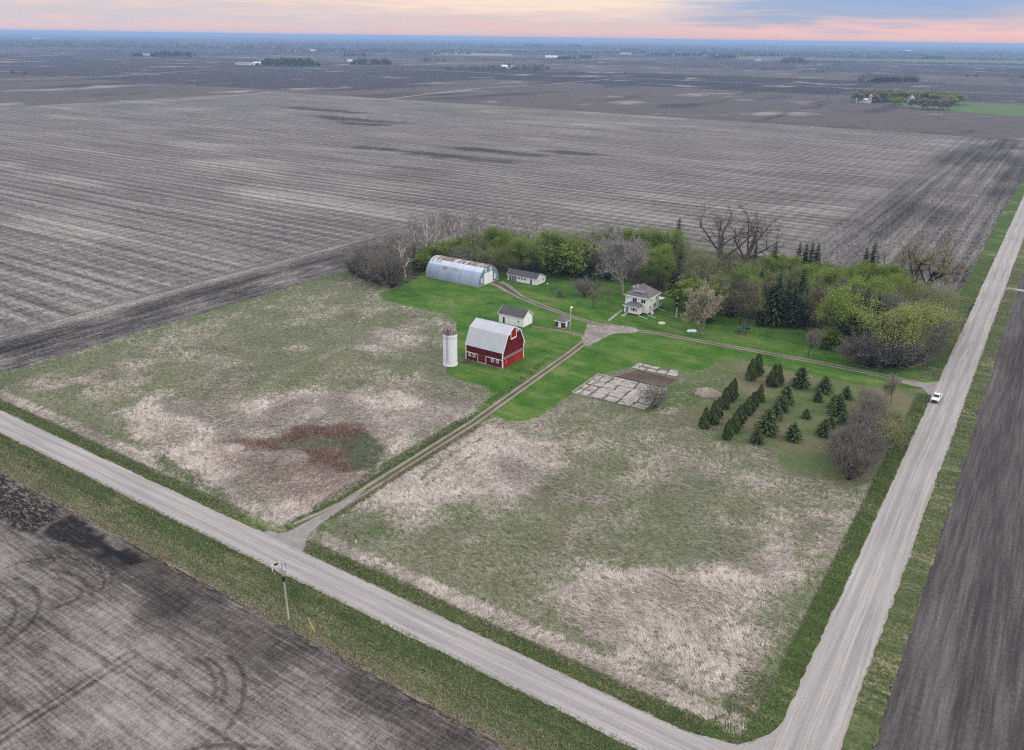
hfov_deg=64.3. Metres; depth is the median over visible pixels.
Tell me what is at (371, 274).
bare shrub
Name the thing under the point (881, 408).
bare shrub
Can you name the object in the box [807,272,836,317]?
budding tree
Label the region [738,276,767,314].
budding tree
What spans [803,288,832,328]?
bare tree
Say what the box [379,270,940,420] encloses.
lawn
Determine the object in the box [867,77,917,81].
distant grove
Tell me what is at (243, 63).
farm shed
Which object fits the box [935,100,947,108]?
bare tree
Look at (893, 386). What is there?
bare tree
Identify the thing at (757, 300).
budding tree
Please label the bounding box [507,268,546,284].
long shed
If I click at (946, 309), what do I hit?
budding tree
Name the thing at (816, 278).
leafy tree
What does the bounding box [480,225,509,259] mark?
leafy tree
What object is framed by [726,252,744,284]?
budding tree
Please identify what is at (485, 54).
stubble patch
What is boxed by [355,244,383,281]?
bare shrub
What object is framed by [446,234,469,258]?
leafy tree
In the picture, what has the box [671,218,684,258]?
spruce tree
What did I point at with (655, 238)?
leafy tree
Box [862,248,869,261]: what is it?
spruce tree
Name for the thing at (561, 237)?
budding tree
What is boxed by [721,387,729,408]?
arborvitae
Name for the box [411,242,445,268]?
leafy bush
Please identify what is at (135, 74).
field lane
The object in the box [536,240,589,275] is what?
leafy tree
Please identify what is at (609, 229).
budding tree
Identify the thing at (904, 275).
budding tree
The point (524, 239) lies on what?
leafy tree
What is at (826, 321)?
budding tree
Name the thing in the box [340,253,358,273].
bare shrub
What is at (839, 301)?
leafy tree
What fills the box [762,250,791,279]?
leafy tree
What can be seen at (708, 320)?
spruce tree
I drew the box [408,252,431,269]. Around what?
leafy bush
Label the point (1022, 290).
side lane
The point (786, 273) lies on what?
budding tree
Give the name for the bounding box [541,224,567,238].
budding tree
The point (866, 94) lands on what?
budding tree
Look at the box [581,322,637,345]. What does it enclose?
gravel yard
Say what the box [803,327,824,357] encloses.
bare tree
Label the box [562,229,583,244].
budding tree
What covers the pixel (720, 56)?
distant grove
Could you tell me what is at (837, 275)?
leafy tree
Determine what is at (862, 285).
leafy tree
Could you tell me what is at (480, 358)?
sliding door
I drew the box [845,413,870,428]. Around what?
bare shrub
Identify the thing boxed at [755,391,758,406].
arborvitae
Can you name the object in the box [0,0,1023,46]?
sky
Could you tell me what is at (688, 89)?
ground
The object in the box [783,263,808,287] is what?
budding tree
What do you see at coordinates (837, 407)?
young pine
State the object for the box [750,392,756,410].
arborvitae
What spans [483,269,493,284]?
sliding door
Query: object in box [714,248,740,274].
budding tree
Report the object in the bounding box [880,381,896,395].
bare tree
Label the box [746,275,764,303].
leafy tree
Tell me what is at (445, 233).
aspen tree
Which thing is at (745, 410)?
arborvitae
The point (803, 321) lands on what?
spruce tree
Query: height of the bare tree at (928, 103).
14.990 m
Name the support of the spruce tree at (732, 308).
on the lawn at (607, 354)
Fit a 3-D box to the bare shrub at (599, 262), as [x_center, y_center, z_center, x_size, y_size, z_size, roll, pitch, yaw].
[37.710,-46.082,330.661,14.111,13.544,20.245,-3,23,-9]
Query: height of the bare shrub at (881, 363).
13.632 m
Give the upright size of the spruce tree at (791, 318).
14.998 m
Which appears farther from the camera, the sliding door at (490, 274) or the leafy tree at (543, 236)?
the leafy tree at (543, 236)
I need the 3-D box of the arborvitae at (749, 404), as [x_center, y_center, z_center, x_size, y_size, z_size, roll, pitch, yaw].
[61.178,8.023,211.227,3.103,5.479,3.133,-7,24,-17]
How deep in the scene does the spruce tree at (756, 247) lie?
334.25 m
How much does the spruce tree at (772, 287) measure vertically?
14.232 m
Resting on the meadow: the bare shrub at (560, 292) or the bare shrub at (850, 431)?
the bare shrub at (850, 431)
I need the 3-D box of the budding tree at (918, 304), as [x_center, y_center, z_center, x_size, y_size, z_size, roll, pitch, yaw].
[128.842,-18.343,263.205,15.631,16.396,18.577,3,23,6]
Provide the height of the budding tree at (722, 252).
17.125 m
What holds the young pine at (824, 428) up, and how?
on the meadow
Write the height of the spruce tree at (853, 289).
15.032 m
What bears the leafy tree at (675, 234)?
on the woodland floor
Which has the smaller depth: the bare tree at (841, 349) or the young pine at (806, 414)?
the young pine at (806, 414)
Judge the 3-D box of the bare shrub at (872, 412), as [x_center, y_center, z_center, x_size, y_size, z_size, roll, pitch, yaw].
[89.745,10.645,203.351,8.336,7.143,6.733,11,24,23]
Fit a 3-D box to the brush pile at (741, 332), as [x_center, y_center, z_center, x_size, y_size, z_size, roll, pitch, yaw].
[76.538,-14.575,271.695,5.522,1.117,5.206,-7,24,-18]
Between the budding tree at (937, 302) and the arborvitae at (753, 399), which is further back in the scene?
the budding tree at (937, 302)
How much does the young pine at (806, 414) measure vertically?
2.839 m
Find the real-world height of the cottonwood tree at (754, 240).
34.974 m
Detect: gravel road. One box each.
[0,411,723,749]
[769,196,1023,749]
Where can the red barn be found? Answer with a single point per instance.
(495, 344)
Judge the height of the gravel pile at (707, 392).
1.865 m
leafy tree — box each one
[432,239,452,256]
[441,247,458,256]
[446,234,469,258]
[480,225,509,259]
[484,228,515,265]
[489,238,531,269]
[509,233,535,269]
[518,240,552,271]
[533,228,568,269]
[536,233,606,272]
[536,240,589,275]
[612,226,640,255]
[630,224,661,246]
[637,256,656,283]
[638,242,676,282]
[643,227,675,258]
[643,253,675,287]
[654,259,676,288]
[657,227,692,255]
[728,260,761,299]
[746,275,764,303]
[757,251,781,277]
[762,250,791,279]
[768,254,806,286]
[792,270,827,301]
[796,260,822,287]
[803,257,835,291]
[806,282,868,337]
[816,266,854,299]
[819,264,836,289]
[821,267,849,299]
[826,275,863,298]
[840,258,878,286]
[846,272,875,303]
[859,275,900,312]
[865,266,890,282]
[866,262,916,283]
[868,273,886,289]
[880,273,929,313]
[890,97,903,107]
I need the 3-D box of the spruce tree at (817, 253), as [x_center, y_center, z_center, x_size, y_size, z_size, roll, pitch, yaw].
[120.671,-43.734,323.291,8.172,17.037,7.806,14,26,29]
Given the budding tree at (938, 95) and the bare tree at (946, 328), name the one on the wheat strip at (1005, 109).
the budding tree at (938, 95)
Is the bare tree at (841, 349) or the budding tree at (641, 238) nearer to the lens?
the bare tree at (841, 349)
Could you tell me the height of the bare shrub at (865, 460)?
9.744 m
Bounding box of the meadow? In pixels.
[0,231,948,743]
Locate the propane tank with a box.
[687,329,696,333]
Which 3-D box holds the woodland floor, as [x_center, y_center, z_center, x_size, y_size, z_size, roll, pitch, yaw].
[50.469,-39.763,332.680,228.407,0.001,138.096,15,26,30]
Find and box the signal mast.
[675,299,678,316]
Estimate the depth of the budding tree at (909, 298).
272.36 m
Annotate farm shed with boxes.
[235,62,253,64]
[545,55,557,57]
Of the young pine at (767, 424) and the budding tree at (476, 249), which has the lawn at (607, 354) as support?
the budding tree at (476, 249)
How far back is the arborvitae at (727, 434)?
197.72 m
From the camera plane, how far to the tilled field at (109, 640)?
124.86 m
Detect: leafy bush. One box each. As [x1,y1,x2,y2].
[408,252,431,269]
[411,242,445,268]
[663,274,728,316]
[663,281,680,298]
[808,324,848,348]
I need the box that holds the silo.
[443,325,457,366]
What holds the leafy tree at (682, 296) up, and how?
on the lawn at (607, 354)
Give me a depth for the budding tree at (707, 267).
314.96 m
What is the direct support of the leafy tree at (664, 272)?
on the woodland floor
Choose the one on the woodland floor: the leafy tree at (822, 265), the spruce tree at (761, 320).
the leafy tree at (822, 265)
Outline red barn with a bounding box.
[465,317,524,368]
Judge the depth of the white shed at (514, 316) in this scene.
275.25 m
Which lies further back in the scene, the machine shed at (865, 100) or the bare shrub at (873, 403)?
the machine shed at (865, 100)
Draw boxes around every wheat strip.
[733,57,1023,63]
[849,98,1023,116]
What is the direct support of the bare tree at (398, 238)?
on the woodland floor
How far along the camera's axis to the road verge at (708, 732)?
133.52 m
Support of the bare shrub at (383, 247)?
on the woodland floor
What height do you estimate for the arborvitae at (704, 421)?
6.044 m
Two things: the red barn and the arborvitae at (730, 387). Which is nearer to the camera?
the arborvitae at (730, 387)
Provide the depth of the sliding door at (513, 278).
325.34 m
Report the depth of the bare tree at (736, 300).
275.57 m
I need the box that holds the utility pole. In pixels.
[271,561,289,619]
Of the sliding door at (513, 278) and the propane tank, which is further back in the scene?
the sliding door at (513, 278)
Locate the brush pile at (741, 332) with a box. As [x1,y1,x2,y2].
[733,329,747,334]
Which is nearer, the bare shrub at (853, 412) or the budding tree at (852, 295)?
the bare shrub at (853, 412)
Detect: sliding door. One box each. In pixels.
[477,354,485,363]
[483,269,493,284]
[488,270,492,282]
[503,356,512,367]
[509,275,516,280]
[513,350,522,362]
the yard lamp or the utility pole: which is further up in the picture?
the yard lamp
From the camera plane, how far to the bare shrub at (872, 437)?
188.15 m
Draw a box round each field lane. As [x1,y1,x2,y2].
[14,68,277,79]
[112,92,270,103]
[325,58,653,66]
[389,79,606,98]
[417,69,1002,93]
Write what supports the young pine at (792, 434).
on the meadow
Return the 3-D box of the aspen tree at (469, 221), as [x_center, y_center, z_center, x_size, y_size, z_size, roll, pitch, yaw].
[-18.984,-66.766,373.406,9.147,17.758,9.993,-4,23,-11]
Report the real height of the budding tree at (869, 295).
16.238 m
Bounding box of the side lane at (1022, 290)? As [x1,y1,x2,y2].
[1006,287,1023,291]
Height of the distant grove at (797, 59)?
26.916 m
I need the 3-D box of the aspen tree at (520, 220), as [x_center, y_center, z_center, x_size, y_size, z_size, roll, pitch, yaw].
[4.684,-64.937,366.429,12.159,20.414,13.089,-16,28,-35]
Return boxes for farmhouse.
[622,283,664,318]
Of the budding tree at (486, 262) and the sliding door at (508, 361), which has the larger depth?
the budding tree at (486, 262)
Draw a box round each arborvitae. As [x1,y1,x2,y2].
[698,407,710,428]
[709,400,720,423]
[717,397,723,417]
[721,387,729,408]
[721,419,733,439]
[727,381,735,401]
[731,411,740,433]
[733,378,738,397]
[737,404,744,425]
[742,402,747,419]
[745,358,757,380]
[746,396,753,414]
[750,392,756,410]
[754,353,764,375]
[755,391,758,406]
[757,384,765,401]
[764,364,780,386]
[778,364,784,383]
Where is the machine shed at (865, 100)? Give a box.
[856,98,870,102]
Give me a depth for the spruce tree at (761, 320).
276.07 m
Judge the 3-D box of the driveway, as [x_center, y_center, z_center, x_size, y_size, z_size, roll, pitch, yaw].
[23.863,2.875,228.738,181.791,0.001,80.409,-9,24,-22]
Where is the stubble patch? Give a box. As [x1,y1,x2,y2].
[432,53,511,55]
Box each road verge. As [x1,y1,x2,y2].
[0,357,552,532]
[311,393,929,740]
[920,180,1023,380]
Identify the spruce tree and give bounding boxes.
[667,248,686,296]
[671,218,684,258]
[693,276,717,323]
[724,281,738,316]
[749,242,759,271]
[754,289,772,327]
[757,268,764,281]
[759,283,780,322]
[765,243,779,279]
[766,272,789,327]
[780,278,792,321]
[782,285,801,327]
[789,270,811,324]
[791,242,803,280]
[796,244,808,282]
[796,288,811,325]
[805,243,817,267]
[813,243,823,266]
[838,285,855,327]
[839,298,857,338]
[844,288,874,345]
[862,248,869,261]
[864,243,880,264]
[869,293,883,333]
[874,309,889,343]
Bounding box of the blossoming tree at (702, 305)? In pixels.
[679,280,726,330]
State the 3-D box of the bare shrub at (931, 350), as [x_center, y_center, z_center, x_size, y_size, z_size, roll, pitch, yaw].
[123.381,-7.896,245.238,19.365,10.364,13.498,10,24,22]
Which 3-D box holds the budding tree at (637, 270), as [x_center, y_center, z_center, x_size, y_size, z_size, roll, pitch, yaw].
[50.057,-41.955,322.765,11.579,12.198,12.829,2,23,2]
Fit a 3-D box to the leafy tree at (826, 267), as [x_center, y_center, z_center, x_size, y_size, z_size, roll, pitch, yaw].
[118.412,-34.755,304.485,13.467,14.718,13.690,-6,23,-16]
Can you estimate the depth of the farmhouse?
288.06 m
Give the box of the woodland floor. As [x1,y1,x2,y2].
[348,243,940,368]
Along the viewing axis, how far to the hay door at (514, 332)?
240.13 m
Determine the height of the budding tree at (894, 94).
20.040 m
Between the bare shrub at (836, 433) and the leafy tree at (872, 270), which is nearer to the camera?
the bare shrub at (836, 433)
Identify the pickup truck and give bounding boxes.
[931,392,942,402]
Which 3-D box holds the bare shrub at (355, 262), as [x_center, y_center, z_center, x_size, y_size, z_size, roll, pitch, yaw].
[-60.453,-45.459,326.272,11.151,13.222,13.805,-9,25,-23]
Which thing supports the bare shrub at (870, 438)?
on the meadow
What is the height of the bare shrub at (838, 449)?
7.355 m
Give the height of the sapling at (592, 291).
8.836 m
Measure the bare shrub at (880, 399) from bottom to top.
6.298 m
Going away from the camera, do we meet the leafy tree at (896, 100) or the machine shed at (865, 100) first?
the leafy tree at (896, 100)
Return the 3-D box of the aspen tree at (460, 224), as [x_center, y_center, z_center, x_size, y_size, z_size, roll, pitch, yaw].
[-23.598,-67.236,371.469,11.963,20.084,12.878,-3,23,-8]
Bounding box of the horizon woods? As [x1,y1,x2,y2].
[0,33,1023,60]
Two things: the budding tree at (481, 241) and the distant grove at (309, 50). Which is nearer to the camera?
the budding tree at (481, 241)
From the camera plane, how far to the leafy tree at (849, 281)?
287.80 m
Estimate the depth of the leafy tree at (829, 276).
297.91 m
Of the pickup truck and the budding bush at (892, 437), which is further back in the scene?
the pickup truck
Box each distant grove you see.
[112,43,469,53]
[132,51,195,56]
[255,58,319,65]
[342,52,391,64]
[420,56,445,60]
[445,62,549,69]
[522,44,698,55]
[556,55,596,58]
[679,52,787,57]
[780,57,807,62]
[857,72,920,81]
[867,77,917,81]
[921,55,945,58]
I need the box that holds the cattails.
[230,420,363,472]
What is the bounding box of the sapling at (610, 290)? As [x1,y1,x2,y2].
[603,286,613,300]
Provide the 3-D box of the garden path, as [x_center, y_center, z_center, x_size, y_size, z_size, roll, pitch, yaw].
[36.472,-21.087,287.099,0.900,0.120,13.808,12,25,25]
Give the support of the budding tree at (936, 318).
on the woodland floor
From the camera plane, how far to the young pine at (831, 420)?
205.09 m
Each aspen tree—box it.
[388,237,413,276]
[401,219,416,254]
[406,212,426,247]
[415,207,446,245]
[421,211,446,246]
[430,212,448,244]
[438,211,454,247]
[440,206,461,247]
[451,211,469,242]
[463,211,478,242]
[469,207,487,246]
[479,209,502,231]
[501,214,514,238]
[510,211,534,238]
[523,211,543,247]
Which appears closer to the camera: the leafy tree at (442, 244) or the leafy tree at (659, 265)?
the leafy tree at (659, 265)
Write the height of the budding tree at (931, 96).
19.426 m
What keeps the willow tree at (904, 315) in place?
on the woodland floor
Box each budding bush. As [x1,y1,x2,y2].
[874,414,911,451]
[877,403,909,427]
[881,407,917,434]
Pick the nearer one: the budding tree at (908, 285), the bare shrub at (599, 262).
the budding tree at (908, 285)
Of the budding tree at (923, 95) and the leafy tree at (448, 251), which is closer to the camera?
the leafy tree at (448, 251)
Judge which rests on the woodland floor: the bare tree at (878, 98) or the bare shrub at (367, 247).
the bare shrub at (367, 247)
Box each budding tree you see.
[456,227,485,255]
[468,244,489,262]
[473,232,488,249]
[475,245,494,264]
[485,247,505,272]
[506,227,527,242]
[530,239,557,274]
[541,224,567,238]
[549,233,570,245]
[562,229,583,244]
[574,228,598,247]
[581,223,610,248]
[595,224,618,246]
[602,233,626,259]
[626,253,647,282]
[631,228,650,250]
[634,242,656,270]
[666,247,724,280]
[673,243,691,260]
[674,231,696,259]
[676,259,702,277]
[689,240,711,275]
[691,252,725,278]
[698,246,732,277]
[708,271,733,296]
[710,272,732,304]
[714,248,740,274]
[719,289,746,318]
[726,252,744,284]
[733,283,768,322]
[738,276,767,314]
[739,256,765,276]
[760,272,784,298]
[768,270,793,285]
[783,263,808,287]
[783,285,820,323]
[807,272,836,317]
[808,303,836,326]
[829,279,864,324]
[845,286,889,312]
[850,91,865,99]
[853,90,872,97]
[872,267,917,303]
[872,289,909,334]
[877,90,891,100]
[882,281,925,314]
[886,90,898,101]
[888,303,924,332]
[891,294,931,323]
[899,89,911,98]
[902,277,918,299]
[905,286,939,321]
[915,92,927,98]
[915,278,973,327]
[919,91,936,98]
[920,292,963,335]
[920,304,952,332]
[920,307,970,346]
[921,284,957,314]
[927,93,936,99]
[931,92,950,99]
[939,93,954,101]
[940,288,956,315]
[942,97,959,105]
[958,93,970,102]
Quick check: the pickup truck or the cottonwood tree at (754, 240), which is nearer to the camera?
the pickup truck
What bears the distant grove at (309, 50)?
on the ground at (688, 89)
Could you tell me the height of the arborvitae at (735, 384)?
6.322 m
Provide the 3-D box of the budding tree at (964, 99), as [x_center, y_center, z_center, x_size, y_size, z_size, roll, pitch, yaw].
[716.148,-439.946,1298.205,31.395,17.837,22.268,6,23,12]
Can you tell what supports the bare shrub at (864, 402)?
on the meadow
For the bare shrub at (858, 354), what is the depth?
243.68 m
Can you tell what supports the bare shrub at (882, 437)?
on the meadow
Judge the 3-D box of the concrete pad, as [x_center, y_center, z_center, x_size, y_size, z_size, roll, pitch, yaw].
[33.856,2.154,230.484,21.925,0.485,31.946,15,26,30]
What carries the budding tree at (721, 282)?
on the woodland floor
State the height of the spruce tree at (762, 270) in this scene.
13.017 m
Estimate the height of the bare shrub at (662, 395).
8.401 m
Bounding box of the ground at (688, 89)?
[0,33,1023,746]
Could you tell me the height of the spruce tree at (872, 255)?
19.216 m
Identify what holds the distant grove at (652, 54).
on the ground at (688, 89)
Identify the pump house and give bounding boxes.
[554,315,569,328]
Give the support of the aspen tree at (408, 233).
on the woodland floor
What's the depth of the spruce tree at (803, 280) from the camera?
275.54 m
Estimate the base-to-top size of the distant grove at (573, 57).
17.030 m
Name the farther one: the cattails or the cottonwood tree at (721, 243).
the cottonwood tree at (721, 243)
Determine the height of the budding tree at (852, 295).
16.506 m
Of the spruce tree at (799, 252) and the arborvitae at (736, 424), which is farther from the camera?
the spruce tree at (799, 252)
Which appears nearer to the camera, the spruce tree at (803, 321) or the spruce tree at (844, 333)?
the spruce tree at (844, 333)
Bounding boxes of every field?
[0,92,1023,373]
[0,471,509,749]
[872,269,1023,749]
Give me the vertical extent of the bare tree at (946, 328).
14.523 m
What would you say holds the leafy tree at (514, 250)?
on the lawn at (607, 354)
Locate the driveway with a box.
[293,329,924,525]
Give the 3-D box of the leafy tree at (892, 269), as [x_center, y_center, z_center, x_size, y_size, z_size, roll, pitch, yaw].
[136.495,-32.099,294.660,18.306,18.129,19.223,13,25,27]
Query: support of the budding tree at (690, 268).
on the woodland floor
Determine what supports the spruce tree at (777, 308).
on the woodland floor
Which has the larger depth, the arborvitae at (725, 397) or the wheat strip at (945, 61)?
the wheat strip at (945, 61)
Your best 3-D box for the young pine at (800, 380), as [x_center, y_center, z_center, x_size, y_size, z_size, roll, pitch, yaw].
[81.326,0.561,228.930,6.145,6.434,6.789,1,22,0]
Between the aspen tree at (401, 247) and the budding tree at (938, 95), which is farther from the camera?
the budding tree at (938, 95)
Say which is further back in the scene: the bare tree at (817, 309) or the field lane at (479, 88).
the field lane at (479, 88)
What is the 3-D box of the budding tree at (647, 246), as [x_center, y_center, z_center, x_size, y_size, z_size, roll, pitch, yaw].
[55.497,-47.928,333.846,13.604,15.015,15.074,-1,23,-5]
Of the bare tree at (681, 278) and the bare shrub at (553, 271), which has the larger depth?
the bare shrub at (553, 271)
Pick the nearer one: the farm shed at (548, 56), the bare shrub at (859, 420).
the bare shrub at (859, 420)
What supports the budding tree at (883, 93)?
on the ground at (688, 89)
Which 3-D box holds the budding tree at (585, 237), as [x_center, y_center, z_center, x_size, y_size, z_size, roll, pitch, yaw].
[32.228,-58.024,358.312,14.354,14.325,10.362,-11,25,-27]
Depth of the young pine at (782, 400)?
213.38 m
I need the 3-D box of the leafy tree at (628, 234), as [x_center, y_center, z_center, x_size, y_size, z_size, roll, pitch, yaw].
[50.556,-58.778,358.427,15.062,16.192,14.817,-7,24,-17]
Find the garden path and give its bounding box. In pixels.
[608,310,622,320]
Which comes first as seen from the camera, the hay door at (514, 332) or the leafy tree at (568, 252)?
the hay door at (514, 332)
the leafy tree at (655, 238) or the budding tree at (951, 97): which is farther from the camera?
the budding tree at (951, 97)
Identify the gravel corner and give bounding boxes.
[687,723,781,749]
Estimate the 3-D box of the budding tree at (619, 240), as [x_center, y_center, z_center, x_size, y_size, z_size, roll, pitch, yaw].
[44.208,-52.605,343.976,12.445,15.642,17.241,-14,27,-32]
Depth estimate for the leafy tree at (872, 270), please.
296.71 m
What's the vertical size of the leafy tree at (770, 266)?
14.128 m
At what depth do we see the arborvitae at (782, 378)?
229.21 m
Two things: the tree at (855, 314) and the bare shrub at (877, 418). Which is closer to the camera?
the bare shrub at (877, 418)
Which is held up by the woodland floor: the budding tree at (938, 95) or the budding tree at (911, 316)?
the budding tree at (911, 316)
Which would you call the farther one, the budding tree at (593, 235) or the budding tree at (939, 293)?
the budding tree at (593, 235)
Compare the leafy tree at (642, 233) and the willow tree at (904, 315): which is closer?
the willow tree at (904, 315)
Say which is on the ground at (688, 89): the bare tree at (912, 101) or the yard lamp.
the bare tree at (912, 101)
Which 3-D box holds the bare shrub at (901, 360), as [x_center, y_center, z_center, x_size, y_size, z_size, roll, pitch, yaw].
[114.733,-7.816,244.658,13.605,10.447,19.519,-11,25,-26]
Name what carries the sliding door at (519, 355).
in the red barn
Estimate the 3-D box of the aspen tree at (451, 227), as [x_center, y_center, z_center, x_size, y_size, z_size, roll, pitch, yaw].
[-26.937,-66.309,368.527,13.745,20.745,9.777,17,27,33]
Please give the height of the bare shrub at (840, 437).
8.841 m
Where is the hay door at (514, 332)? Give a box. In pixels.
[511,327,516,339]
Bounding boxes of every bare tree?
[387,230,405,250]
[402,233,425,266]
[588,230,650,294]
[603,224,622,259]
[675,271,691,290]
[712,283,729,314]
[728,279,757,323]
[749,281,775,316]
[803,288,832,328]
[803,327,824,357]
[807,297,832,328]
[831,274,861,299]
[832,336,855,362]
[872,95,880,102]
[878,289,912,329]
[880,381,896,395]
[884,371,902,403]
[908,99,917,107]
[916,323,942,361]
[917,97,928,108]
[920,99,932,109]
[930,99,938,108]
[930,316,954,356]
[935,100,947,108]
[941,99,951,109]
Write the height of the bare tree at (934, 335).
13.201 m
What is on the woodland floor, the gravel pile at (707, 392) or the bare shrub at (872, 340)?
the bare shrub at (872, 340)
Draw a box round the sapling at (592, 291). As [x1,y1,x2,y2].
[585,287,600,308]
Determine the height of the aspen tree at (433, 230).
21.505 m
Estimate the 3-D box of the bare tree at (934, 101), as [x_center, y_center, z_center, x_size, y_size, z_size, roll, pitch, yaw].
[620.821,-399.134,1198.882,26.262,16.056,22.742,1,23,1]
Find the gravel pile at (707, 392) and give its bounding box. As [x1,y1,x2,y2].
[695,387,721,397]
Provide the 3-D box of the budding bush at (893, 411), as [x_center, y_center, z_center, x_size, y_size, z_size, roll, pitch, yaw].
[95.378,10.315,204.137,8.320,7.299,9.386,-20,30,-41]
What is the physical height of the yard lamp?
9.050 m
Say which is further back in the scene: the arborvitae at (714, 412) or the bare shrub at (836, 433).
the arborvitae at (714, 412)
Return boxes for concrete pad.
[571,363,677,410]
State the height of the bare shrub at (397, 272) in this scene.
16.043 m
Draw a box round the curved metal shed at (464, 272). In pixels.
[425,255,498,287]
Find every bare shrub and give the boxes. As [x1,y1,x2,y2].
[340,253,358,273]
[348,248,371,276]
[352,239,377,260]
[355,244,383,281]
[358,246,396,286]
[363,248,411,287]
[368,241,407,273]
[369,236,392,256]
[448,246,491,262]
[537,252,565,273]
[553,289,564,296]
[568,275,608,295]
[580,245,602,273]
[584,244,612,275]
[590,247,618,277]
[593,255,621,280]
[633,379,671,409]
[821,435,859,469]
[821,436,846,460]
[824,430,857,449]
[825,434,880,481]
[827,421,855,441]
[831,434,882,469]
[833,432,886,475]
[835,427,857,440]
[837,326,893,365]
[838,425,865,437]
[842,329,902,369]
[842,403,872,424]
[844,428,885,456]
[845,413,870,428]
[845,418,883,438]
[852,325,920,366]
[853,413,886,435]
[854,384,886,402]
[855,396,875,409]
[856,427,882,451]
[857,405,885,420]
[857,429,892,463]
[859,410,890,436]
[860,399,886,414]
[860,426,898,453]
[861,390,894,408]
[862,393,894,413]
[864,404,897,427]
[867,399,891,416]
[876,330,929,369]
[881,332,941,369]
[898,331,950,362]
[903,325,952,355]
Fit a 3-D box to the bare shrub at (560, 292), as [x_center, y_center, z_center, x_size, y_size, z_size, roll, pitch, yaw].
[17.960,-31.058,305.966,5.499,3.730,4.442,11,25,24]
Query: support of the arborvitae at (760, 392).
on the meadow
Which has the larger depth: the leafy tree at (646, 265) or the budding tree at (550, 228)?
the budding tree at (550, 228)
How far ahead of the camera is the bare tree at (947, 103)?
1183.31 m
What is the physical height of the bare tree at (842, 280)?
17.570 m
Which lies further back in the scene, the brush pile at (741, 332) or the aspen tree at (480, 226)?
the aspen tree at (480, 226)
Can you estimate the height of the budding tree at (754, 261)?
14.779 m
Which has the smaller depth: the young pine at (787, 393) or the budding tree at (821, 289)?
the young pine at (787, 393)
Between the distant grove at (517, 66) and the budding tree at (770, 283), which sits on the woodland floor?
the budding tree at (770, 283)
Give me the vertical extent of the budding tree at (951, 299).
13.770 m
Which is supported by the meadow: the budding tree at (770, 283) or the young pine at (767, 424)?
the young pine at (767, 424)
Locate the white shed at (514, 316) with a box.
[498,305,532,327]
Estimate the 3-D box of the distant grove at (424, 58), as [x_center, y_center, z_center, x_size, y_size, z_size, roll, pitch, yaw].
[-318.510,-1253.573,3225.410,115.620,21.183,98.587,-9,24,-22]
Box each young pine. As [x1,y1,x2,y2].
[748,428,767,445]
[752,409,781,437]
[768,401,783,420]
[774,385,796,405]
[774,395,789,412]
[783,422,804,443]
[790,367,811,388]
[800,408,811,418]
[811,389,824,402]
[813,376,834,394]
[814,418,832,438]
[825,393,848,417]
[826,394,836,408]
[827,416,835,428]
[836,413,847,424]
[839,386,853,399]
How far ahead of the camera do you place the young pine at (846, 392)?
221.82 m
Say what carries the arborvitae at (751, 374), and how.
on the meadow
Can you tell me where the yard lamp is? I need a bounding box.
[568,306,572,329]
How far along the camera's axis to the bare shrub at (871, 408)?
207.66 m
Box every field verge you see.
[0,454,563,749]
[841,238,1023,749]
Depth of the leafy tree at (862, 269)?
296.97 m
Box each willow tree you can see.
[848,295,954,350]
[884,309,938,351]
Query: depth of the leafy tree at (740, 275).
302.42 m
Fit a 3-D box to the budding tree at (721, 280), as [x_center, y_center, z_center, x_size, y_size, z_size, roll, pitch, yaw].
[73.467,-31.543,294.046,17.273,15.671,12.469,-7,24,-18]
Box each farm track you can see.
[490,281,597,322]
[531,325,582,336]
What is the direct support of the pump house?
on the lawn at (607, 354)
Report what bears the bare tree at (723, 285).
on the lawn at (607, 354)
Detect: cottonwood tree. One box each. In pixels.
[693,201,785,274]
[719,198,786,287]
[875,234,974,291]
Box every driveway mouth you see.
[263,489,365,550]
[901,380,938,394]
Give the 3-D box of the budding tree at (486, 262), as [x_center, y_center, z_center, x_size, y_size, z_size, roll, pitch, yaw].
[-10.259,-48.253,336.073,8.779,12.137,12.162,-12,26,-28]

